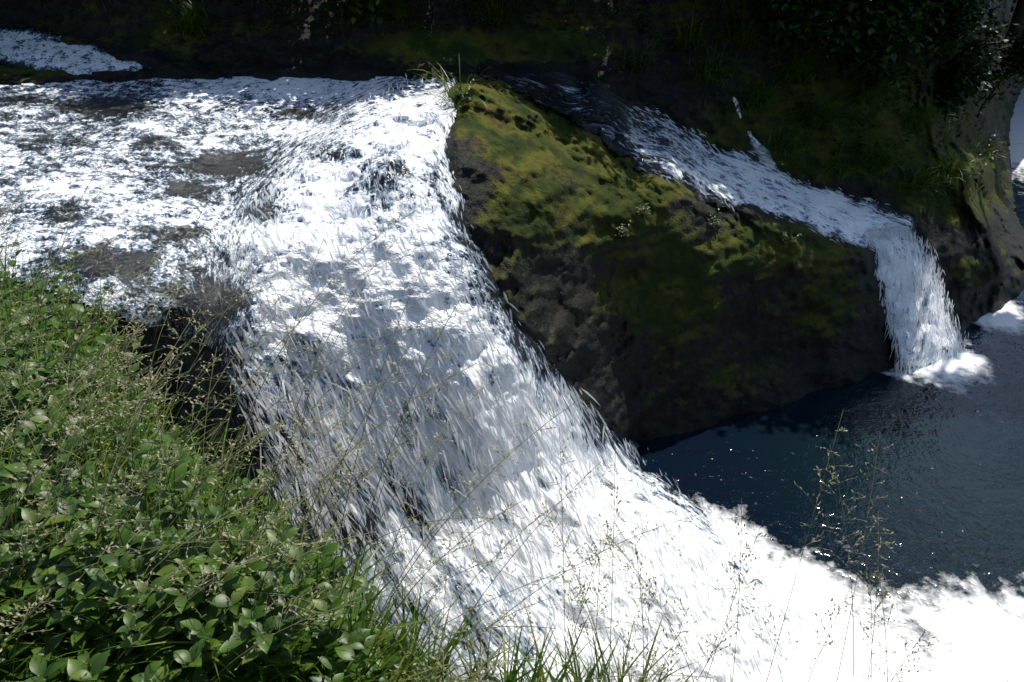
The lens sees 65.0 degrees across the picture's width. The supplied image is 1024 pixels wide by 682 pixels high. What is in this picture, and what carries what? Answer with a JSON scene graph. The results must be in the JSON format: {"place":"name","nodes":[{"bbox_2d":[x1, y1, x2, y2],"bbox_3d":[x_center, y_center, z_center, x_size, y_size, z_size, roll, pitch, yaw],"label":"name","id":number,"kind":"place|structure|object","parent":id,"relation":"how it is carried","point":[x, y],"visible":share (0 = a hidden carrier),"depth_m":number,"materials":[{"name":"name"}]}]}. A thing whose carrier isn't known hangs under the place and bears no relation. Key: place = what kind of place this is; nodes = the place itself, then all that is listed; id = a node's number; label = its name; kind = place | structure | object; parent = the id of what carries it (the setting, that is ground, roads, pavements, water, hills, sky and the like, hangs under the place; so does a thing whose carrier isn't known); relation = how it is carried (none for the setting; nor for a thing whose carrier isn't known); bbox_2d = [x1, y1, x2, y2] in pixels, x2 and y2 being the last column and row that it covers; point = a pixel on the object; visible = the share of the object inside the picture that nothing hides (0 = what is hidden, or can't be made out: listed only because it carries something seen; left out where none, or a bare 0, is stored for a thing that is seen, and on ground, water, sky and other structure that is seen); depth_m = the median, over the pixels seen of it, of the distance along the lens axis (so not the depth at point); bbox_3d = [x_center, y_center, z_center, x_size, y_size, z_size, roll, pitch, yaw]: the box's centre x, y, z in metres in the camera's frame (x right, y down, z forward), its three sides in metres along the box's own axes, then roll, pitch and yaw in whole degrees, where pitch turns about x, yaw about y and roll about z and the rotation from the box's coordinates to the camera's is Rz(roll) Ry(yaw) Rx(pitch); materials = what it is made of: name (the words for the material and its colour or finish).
{"place":"outdoors","nodes":[
{"label":"outdoors","id":0,"kind":"place"},
{"bbox_2d":[0,242,1007,681],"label":"bank grass","id":1,"kind":"structure","parent":0,"point":[402,642],"depth_m":2.12,"materials":[{"name":"green plant"}]},
{"bbox_2d":[0,0,1023,680],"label":"rocky bank","id":2,"kind":"structure","parent":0,"point":[670,316],"depth_m":8.24,"materials":[{"name":"stone"}]},
{"bbox_2d":[0,241,400,681],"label":"leafy shrubs","id":3,"kind":"object","parent":2,"relation":"on","point":[239,624],"depth_m":1.78,"materials":[{"name":"green plant"}]},
{"bbox_2d":[0,135,937,681],"bbox_3d":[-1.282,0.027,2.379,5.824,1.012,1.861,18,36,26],"label":"weeds","id":4,"kind":"object","parent":2,"relation":"on","point":[126,401],"visible":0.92,"depth_m":1.86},
{"bbox_2d":[0,25,963,681],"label":"water cascade","id":5,"kind":"object","parent":2,"relation":"on","point":[238,141],"visible":0.73,"depth_m":6.08,"materials":[{"name":"liquid"}]},
{"bbox_2d":[225,74,968,681],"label":"water spray","id":6,"kind":"object","parent":5,"relation":"on","point":[511,408],"visible":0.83,"depth_m":5.97,"materials":[{"name":"white liquid"}]},
{"bbox_2d":[0,0,1023,213],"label":"grass","id":7,"kind":"structure","parent":2,"relation":"on","point":[189,26],"depth_m":9.18,"materials":[{"name":"green plant"}]},
{"bbox_2d":[37,0,1023,245],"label":"weeds","id":8,"kind":"object","parent":2,"relation":"on","point":[857,19],"depth_m":9.08,"materials":[{"name":"green plant"}]},
{"bbox_2d":[635,88,1023,681],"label":"water pool","id":9,"kind":"structure","parent":2,"relation":"in","point":[950,460],"depth_m":7.70,"materials":[{"name":"blue liquid"}]},
{"bbox_2d":[1006,0,1023,36],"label":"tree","id":10,"kind":"object","parent":2,"relation":"on","point":[1018,13],"visible":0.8,"depth_m":11.85,"materials":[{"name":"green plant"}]}
]}

